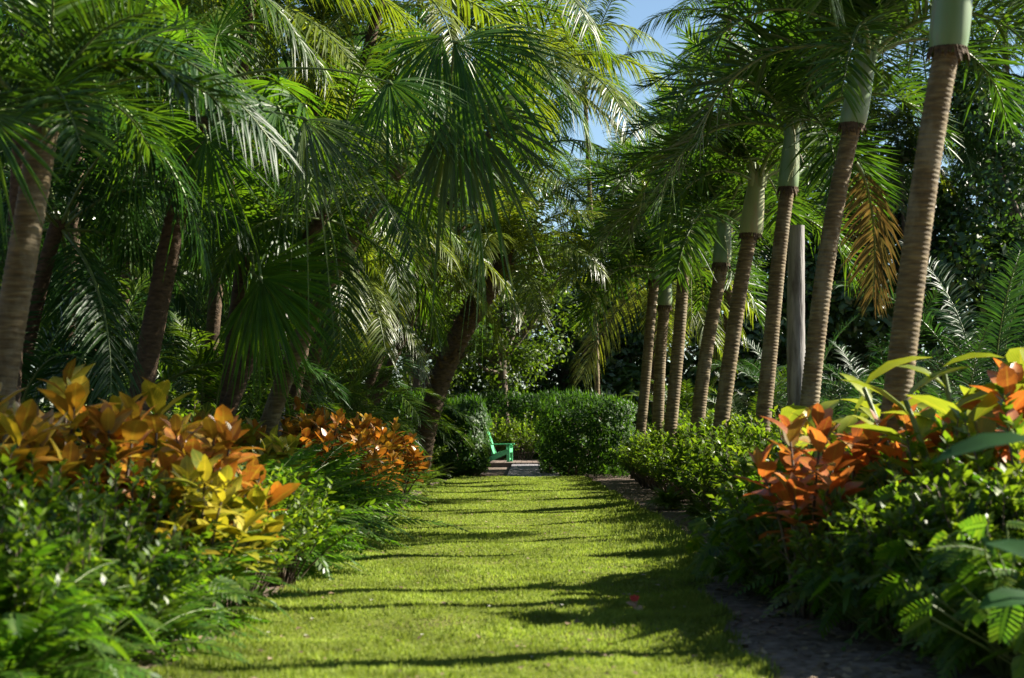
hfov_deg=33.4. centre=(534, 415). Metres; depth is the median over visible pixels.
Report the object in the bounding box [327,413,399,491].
croton shrub
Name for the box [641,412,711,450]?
shrub
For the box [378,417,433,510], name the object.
croton shrub
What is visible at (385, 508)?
sword fern
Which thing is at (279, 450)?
croton shrub
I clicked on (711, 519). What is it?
fern
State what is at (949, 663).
sword fern
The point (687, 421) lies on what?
shrub
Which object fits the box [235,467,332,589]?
shrub
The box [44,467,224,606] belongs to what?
shrub
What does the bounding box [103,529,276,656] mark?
sword fern
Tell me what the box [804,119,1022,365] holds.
broadleaf tree
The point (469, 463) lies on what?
hedge
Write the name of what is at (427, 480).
fern
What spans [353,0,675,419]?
coconut palm
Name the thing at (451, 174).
fan palm
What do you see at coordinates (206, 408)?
croton shrub
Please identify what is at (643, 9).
sky
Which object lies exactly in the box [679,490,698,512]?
fern
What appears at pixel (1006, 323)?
areca palm
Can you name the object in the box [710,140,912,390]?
broadleaf tree
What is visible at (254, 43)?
coconut palm
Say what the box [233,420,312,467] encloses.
croton shrub
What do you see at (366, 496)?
sword fern
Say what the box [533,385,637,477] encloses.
hedge
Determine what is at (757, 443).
shrub
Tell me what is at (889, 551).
lobed plant
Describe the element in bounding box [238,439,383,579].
sword fern
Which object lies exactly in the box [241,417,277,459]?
croton shrub
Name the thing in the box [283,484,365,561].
sword fern
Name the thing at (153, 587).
sword fern
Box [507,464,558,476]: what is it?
boardwalk
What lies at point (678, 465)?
shrub
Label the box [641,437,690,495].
shrub
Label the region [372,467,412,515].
sword fern
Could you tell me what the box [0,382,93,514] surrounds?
croton shrub
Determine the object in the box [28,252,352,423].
areca palm
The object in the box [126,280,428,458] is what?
areca palm
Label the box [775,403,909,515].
croton shrub
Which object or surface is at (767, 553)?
lobed plant
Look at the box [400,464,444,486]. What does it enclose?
fern
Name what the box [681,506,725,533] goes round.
fern
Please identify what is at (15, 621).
fern
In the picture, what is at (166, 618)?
sword fern
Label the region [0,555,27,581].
lobed plant
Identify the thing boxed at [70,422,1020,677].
ground
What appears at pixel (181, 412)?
shrub
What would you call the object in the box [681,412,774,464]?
shrub
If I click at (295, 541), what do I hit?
shrub
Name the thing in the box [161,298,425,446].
areca palm
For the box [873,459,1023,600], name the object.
shrub
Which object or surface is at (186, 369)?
areca palm
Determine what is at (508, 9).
coconut palm
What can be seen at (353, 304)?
palm tree
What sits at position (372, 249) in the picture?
broadleaf tree
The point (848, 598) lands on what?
lobed plant
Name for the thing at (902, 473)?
shrub
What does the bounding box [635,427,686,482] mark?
shrub
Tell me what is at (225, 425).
croton shrub
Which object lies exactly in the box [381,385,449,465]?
hedge
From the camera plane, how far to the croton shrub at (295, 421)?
21.17 m
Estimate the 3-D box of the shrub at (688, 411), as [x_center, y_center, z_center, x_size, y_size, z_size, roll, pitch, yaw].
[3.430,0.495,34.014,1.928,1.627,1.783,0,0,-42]
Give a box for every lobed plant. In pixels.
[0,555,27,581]
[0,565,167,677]
[2,535,158,640]
[51,520,195,622]
[145,522,255,632]
[684,502,761,592]
[685,505,763,575]
[699,500,789,596]
[717,482,745,514]
[726,506,848,596]
[736,449,851,490]
[763,526,886,622]
[769,524,941,640]
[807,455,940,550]
[845,471,1021,629]
[856,509,1023,661]
[868,514,1023,676]
[875,446,941,487]
[875,472,968,541]
[897,553,1023,677]
[966,507,1023,588]
[982,477,1023,531]
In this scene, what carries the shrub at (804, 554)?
on the ground at (625, 486)
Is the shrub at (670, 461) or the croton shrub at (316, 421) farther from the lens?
the shrub at (670, 461)
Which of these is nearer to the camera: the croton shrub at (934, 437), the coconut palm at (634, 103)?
the croton shrub at (934, 437)
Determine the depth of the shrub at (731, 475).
15.38 m
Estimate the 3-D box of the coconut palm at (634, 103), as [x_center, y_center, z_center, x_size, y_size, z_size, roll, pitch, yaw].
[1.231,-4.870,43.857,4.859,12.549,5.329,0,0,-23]
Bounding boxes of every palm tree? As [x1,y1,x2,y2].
[0,0,254,408]
[144,104,400,436]
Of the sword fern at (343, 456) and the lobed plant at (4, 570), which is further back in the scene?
the sword fern at (343, 456)
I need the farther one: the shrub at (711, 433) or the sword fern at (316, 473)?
the shrub at (711, 433)
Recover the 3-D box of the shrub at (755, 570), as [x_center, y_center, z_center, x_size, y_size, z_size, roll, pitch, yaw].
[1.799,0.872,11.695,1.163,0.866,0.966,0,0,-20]
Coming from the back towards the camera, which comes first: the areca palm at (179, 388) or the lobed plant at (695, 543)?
the areca palm at (179, 388)
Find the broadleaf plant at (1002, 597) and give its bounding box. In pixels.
[931,432,1023,608]
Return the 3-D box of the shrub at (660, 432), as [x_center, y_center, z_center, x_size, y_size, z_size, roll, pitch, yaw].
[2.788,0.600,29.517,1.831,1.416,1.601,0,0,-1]
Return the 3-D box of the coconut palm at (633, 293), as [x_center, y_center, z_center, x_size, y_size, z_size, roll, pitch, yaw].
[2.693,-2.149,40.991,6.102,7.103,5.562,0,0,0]
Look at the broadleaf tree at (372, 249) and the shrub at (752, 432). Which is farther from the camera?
the broadleaf tree at (372, 249)
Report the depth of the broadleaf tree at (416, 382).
40.48 m
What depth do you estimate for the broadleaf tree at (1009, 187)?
54.28 m
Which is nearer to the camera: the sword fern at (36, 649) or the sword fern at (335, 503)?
the sword fern at (36, 649)
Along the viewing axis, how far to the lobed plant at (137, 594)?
8.42 m
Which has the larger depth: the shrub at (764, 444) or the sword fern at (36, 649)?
the shrub at (764, 444)
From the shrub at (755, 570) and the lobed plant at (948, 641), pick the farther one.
the shrub at (755, 570)
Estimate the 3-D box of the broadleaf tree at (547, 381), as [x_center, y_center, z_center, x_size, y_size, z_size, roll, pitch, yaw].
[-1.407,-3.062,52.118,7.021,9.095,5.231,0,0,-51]
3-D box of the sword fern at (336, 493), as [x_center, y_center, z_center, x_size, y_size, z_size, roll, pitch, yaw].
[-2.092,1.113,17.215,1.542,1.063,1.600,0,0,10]
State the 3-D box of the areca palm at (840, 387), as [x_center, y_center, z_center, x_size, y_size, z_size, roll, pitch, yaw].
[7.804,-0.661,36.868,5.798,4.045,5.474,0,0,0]
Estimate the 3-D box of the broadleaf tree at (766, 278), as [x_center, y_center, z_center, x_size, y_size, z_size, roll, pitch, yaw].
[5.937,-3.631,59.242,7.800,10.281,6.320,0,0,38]
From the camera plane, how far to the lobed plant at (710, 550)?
12.47 m
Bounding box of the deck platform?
[490,460,561,466]
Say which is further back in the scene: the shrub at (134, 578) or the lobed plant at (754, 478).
the lobed plant at (754, 478)
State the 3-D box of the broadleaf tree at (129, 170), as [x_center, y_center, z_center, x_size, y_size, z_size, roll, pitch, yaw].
[-7.712,-2.927,32.626,6.434,8.826,5.900,0,0,9]
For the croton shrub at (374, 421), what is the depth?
22.23 m
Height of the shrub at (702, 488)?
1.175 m
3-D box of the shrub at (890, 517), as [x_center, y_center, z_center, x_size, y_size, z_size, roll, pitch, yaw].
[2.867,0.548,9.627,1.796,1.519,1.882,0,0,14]
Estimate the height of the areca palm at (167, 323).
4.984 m
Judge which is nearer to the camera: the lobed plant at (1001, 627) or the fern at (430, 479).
the lobed plant at (1001, 627)
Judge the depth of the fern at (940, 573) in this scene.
9.31 m
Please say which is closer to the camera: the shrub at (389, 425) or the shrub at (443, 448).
the shrub at (389, 425)
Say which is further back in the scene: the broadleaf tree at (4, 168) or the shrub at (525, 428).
the shrub at (525, 428)
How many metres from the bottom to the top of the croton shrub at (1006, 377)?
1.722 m
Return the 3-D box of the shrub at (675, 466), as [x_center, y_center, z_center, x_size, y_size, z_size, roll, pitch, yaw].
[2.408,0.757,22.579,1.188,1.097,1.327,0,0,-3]
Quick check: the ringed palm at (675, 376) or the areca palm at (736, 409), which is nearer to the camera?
the ringed palm at (675, 376)
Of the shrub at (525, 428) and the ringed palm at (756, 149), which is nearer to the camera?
the ringed palm at (756, 149)
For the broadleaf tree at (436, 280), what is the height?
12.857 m
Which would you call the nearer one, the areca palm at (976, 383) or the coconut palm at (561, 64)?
the areca palm at (976, 383)
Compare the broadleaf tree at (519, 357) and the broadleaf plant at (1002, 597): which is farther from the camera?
the broadleaf tree at (519, 357)
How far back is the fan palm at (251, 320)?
16.50 m
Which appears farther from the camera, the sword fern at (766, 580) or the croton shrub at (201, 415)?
the croton shrub at (201, 415)
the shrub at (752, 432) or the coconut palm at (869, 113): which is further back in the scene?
the coconut palm at (869, 113)
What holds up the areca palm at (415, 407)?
on the ground at (625, 486)
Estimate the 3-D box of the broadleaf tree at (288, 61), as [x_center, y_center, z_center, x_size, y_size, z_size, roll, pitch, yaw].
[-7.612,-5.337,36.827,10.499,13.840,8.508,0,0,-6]
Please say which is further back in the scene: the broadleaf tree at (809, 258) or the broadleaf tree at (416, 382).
the broadleaf tree at (809, 258)
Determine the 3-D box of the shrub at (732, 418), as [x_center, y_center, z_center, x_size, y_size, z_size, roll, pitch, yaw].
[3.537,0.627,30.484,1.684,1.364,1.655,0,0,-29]
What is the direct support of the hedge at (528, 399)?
on the ground at (625, 486)
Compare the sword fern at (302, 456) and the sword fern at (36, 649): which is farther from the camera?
the sword fern at (302, 456)
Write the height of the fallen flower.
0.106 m
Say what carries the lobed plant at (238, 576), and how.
on the ground at (625, 486)
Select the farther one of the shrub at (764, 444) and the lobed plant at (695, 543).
the shrub at (764, 444)
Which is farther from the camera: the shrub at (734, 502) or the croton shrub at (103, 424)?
the shrub at (734, 502)
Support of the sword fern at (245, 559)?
on the ground at (625, 486)
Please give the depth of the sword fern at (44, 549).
7.60 m
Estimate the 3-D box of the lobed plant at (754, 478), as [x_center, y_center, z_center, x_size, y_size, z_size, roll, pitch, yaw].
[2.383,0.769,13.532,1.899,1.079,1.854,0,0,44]
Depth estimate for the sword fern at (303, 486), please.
13.26 m
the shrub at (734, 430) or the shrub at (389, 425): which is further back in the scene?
the shrub at (389, 425)
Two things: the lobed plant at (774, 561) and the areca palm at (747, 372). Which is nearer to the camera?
the lobed plant at (774, 561)
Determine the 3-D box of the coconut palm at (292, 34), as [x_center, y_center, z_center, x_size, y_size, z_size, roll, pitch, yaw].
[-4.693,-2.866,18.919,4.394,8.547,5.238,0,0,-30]
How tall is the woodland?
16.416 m
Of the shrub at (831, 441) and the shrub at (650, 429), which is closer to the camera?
the shrub at (831, 441)
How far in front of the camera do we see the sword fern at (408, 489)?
23.44 m
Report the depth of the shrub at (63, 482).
9.72 m
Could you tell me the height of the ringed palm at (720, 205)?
6.547 m
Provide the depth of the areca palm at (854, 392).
23.63 m
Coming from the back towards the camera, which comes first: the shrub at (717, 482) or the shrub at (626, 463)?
the shrub at (626, 463)
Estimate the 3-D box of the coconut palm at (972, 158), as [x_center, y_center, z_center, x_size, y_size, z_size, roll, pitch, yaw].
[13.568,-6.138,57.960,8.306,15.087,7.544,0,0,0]
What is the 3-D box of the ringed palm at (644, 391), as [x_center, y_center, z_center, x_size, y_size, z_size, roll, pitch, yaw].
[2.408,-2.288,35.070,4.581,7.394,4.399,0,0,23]
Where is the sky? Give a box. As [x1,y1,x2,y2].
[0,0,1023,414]
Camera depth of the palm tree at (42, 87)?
11.35 m
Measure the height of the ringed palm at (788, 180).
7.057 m
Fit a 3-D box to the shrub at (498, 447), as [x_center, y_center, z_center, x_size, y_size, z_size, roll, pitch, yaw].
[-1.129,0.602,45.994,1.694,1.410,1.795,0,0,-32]
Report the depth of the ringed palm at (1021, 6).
21.18 m
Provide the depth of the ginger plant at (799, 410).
12.85 m
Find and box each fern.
[0,494,213,677]
[0,561,164,677]
[1,508,136,676]
[3,515,259,665]
[26,460,193,664]
[86,557,276,669]
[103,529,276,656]
[121,530,312,635]
[218,436,437,550]
[236,439,397,556]
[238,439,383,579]
[250,466,360,570]
[266,458,413,550]
[269,443,472,539]
[278,508,384,582]
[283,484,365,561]
[297,477,355,551]
[315,493,370,550]
[326,474,398,547]
[347,479,409,519]
[352,472,397,529]
[353,479,409,528]
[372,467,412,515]
[387,475,423,506]
[398,479,430,497]
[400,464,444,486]
[410,466,445,491]
[430,462,457,481]
[642,482,692,508]
[672,494,722,523]
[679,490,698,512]
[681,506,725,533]
[698,512,721,537]
[720,522,823,610]
[760,518,864,617]
[795,536,937,651]
[840,448,1023,651]
[844,543,1010,659]
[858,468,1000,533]
[874,538,1023,677]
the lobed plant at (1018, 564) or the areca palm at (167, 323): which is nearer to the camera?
the lobed plant at (1018, 564)
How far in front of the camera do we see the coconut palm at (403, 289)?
26.91 m
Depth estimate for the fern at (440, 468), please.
33.39 m
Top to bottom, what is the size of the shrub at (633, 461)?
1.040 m
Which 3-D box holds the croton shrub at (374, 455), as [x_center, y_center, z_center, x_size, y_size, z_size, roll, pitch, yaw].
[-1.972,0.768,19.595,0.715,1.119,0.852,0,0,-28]
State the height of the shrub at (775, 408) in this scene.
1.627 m
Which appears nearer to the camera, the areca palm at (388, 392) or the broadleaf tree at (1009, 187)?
the areca palm at (388, 392)
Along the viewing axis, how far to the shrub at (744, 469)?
13.12 m
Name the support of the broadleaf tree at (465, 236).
on the ground at (625, 486)
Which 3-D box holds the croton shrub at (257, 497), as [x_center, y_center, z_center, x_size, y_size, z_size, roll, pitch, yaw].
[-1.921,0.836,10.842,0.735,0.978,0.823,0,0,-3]
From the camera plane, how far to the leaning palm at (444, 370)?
30.81 m
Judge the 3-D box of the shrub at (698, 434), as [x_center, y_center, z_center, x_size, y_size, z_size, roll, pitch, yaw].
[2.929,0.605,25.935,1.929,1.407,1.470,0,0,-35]
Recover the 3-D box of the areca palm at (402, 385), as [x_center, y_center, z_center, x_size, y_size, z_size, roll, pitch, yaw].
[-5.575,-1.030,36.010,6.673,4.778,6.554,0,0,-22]
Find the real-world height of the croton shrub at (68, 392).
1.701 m
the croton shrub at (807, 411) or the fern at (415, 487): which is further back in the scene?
the fern at (415, 487)
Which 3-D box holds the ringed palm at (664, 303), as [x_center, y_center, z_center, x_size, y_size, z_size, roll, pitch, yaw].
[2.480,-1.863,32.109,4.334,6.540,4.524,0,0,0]
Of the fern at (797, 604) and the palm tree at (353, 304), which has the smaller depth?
the fern at (797, 604)
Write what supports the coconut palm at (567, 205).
on the ground at (625, 486)
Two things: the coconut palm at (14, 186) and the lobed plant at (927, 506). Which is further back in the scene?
the coconut palm at (14, 186)
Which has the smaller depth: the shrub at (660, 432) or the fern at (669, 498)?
the fern at (669, 498)
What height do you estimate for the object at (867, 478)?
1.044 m
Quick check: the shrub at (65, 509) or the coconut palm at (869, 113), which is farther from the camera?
the coconut palm at (869, 113)
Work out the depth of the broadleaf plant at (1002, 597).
6.92 m
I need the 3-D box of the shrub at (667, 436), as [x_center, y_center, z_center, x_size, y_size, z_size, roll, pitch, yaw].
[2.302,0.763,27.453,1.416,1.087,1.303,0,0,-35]
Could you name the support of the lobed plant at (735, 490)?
on the ground at (625, 486)
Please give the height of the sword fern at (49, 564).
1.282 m
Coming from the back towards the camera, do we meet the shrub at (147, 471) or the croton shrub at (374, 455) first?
the croton shrub at (374, 455)
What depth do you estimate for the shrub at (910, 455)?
10.61 m
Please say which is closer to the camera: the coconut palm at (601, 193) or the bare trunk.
the bare trunk
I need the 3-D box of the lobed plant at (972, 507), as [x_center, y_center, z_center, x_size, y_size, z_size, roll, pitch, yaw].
[2.885,0.747,9.909,1.997,1.125,1.789,0,0,2]
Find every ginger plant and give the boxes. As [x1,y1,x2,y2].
[732,399,880,501]
[797,387,943,477]
[840,347,1023,489]
[841,352,1023,488]
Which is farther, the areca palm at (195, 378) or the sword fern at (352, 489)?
the areca palm at (195, 378)
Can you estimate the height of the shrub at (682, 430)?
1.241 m
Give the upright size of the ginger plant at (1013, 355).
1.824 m
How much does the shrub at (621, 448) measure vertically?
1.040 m
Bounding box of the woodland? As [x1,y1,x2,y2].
[36,0,1023,452]
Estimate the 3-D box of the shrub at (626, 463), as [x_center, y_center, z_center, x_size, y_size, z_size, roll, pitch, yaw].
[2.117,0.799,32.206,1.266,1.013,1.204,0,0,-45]
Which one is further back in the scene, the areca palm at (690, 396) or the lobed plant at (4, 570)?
the areca palm at (690, 396)
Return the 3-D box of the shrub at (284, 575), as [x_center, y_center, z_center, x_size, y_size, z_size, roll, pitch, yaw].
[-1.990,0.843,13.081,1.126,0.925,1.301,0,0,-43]
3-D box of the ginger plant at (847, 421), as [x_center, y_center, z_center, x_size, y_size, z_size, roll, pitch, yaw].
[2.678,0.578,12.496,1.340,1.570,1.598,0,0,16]
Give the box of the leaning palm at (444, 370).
[406,169,621,485]
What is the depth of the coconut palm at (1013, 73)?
57.71 m
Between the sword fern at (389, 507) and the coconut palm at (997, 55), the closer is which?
the sword fern at (389, 507)
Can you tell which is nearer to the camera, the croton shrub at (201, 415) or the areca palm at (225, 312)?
the croton shrub at (201, 415)
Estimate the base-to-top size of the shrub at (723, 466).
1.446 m
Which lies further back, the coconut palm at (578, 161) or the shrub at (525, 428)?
the coconut palm at (578, 161)
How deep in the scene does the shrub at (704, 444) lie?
22.02 m
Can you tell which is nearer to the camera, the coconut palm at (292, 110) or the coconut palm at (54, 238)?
the coconut palm at (54, 238)
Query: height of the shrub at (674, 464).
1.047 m
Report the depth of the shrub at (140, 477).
11.32 m
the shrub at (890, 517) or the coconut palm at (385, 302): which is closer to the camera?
the shrub at (890, 517)
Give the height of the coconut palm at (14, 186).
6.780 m
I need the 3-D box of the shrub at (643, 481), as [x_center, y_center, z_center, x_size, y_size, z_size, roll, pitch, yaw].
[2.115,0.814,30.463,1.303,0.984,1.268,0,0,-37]
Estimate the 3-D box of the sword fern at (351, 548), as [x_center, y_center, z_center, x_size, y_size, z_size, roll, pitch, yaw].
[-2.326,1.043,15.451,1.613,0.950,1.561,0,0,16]
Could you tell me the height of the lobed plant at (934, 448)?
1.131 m
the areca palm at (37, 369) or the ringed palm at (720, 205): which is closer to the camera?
the areca palm at (37, 369)
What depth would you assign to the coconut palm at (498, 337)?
30.01 m
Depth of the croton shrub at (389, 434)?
21.16 m
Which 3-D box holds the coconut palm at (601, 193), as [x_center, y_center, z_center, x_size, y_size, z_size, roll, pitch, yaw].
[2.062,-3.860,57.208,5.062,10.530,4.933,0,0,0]
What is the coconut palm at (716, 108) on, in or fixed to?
on the ground at (625, 486)
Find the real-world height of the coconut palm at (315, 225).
5.031 m
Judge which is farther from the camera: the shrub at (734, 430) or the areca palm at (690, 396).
the areca palm at (690, 396)
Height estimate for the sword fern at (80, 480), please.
1.550 m
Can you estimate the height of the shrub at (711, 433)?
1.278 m
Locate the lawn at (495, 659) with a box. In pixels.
[161,476,768,677]
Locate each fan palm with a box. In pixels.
[64,0,491,448]
[145,119,369,418]
[260,23,593,439]
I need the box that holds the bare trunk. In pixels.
[786,225,804,405]
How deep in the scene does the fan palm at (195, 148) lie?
15.95 m
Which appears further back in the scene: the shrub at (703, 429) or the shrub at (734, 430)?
the shrub at (703, 429)
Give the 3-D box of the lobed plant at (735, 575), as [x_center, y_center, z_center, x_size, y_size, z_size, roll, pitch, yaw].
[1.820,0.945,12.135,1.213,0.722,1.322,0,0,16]
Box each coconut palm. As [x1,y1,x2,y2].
[0,0,300,389]
[0,0,303,403]
[0,0,322,422]
[0,0,347,391]
[0,55,259,410]
[99,0,429,407]
[143,14,437,369]
[175,0,451,436]
[176,45,498,416]
[233,66,491,409]
[250,0,548,434]
[270,154,481,416]
[298,101,526,429]
[306,0,624,414]
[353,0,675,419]
[367,45,639,428]
[499,0,675,439]
[522,190,763,413]
[533,147,619,383]
[567,118,663,379]
[625,0,776,417]
[628,61,836,330]
[797,81,986,353]
[810,77,918,198]
[835,7,1023,385]
[881,0,1023,209]
[900,0,1023,222]
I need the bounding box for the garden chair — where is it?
[487,432,514,461]
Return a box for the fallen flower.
[626,594,642,609]
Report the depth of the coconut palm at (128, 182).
20.38 m
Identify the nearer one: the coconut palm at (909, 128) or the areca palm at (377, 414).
the areca palm at (377, 414)
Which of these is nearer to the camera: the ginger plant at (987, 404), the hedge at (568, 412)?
the ginger plant at (987, 404)
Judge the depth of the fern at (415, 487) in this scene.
26.14 m
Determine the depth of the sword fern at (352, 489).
17.00 m
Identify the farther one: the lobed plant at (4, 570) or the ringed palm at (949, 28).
the ringed palm at (949, 28)
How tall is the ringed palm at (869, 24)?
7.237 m
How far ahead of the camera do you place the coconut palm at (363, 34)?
24.62 m
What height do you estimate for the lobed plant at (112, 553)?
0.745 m
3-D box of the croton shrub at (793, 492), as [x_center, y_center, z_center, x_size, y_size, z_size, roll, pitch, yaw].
[1.738,0.660,10.948,0.841,1.353,1.072,0,0,21]
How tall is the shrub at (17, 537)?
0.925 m
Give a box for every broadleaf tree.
[0,93,117,350]
[2,0,419,419]
[4,43,275,413]
[196,8,437,360]
[283,76,531,441]
[286,71,487,401]
[359,234,501,427]
[399,175,583,436]
[428,225,586,458]
[502,247,657,405]
[567,263,704,384]
[667,205,814,387]
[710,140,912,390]
[733,134,960,399]
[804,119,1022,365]
[862,49,1023,360]
[948,78,1023,348]
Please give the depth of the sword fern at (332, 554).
13.44 m
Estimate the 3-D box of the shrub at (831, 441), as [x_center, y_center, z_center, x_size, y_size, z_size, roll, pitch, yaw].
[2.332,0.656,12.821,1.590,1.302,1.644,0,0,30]
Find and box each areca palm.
[0,187,337,449]
[0,195,186,449]
[27,310,350,458]
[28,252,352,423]
[35,199,334,413]
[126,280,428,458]
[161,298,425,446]
[169,282,421,416]
[193,317,481,458]
[321,318,491,462]
[617,371,757,430]
[664,365,834,424]
[686,315,881,422]
[758,288,990,419]
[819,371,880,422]
[826,241,1023,429]
[835,321,1000,448]
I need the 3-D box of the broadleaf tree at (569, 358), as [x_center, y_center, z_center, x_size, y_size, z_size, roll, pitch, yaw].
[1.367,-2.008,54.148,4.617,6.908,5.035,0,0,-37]
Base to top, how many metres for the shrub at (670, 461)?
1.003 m
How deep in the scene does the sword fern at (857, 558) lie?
9.77 m
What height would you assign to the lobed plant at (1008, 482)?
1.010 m
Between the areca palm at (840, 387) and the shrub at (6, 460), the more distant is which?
the areca palm at (840, 387)
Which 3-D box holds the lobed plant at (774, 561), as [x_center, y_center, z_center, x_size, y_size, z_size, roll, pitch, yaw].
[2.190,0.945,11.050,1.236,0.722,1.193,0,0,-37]
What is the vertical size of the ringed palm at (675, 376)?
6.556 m
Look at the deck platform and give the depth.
42.85 m
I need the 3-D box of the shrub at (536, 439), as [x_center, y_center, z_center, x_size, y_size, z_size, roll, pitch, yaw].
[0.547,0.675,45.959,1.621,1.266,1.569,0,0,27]
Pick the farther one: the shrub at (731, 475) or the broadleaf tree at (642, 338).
the broadleaf tree at (642, 338)
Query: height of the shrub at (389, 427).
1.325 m
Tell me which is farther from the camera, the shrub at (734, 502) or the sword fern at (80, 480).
the shrub at (734, 502)
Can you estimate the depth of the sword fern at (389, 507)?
20.10 m
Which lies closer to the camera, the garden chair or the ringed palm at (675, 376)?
the ringed palm at (675, 376)
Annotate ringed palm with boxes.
[550,135,769,478]
[552,137,774,479]
[577,118,805,490]
[588,76,875,498]
[600,18,889,447]
[630,0,964,440]
[668,0,1023,407]
[785,0,972,443]
[1004,0,1023,52]
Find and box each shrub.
[0,358,153,513]
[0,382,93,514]
[0,441,66,576]
[0,449,133,531]
[0,450,121,582]
[0,494,186,672]
[0,499,121,663]
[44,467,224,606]
[47,392,201,530]
[61,440,238,571]
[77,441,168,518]
[82,377,244,520]
[125,449,279,636]
[134,404,300,604]
[146,388,241,448]
[181,477,287,618]
[187,401,241,438]
[188,410,270,465]
[193,465,317,610]
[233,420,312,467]
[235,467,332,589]
[237,434,320,495]
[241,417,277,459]
[260,465,360,585]
[278,396,339,457]
[279,407,367,468]
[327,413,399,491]
[337,412,392,457]
[339,415,405,453]
[345,412,405,453]
[346,434,390,515]
[361,426,410,519]
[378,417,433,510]
[387,416,448,461]
[488,413,522,459]
[492,411,538,459]
[526,420,565,454]
[610,429,649,481]
[611,434,661,487]
[617,431,647,483]
[623,421,663,468]
[626,431,661,490]
[634,429,687,493]
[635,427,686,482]
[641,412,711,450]
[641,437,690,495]
[647,410,691,456]
[659,416,712,453]
[659,421,732,462]
[659,434,703,498]
[661,417,750,476]
[662,446,702,504]
[663,437,701,488]
[668,438,732,501]
[670,409,753,463]
[671,432,724,496]
[673,418,768,503]
[674,427,755,511]
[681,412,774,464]
[686,408,730,419]
[688,409,751,474]
[706,446,780,538]
[709,403,793,488]
[709,446,748,508]
[709,448,830,541]
[711,439,785,506]
[711,480,835,605]
[712,418,769,479]
[714,425,804,494]
[730,413,747,429]
[734,413,866,618]
[739,433,781,465]
[743,416,866,505]
[763,486,924,630]
[769,404,847,474]
[772,405,777,417]
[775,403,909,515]
[815,408,1008,537]
[815,468,1001,643]
[846,398,1001,485]
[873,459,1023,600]
[878,384,1023,553]
[941,358,1023,485]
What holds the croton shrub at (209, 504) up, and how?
on the ground at (625, 486)
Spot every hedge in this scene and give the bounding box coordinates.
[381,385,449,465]
[436,392,492,478]
[447,386,610,460]
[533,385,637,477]
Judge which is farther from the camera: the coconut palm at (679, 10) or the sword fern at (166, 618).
the coconut palm at (679, 10)
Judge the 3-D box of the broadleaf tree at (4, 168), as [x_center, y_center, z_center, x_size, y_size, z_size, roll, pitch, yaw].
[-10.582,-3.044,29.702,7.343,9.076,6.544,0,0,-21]
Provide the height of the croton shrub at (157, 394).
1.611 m
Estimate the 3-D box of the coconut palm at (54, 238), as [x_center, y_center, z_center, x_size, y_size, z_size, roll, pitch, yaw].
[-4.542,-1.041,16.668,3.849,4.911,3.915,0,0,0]
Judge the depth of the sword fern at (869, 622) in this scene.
9.41 m
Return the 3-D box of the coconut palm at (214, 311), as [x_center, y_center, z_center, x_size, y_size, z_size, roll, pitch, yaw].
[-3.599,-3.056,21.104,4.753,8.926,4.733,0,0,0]
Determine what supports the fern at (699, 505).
on the ground at (625, 486)
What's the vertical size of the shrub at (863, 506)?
0.999 m

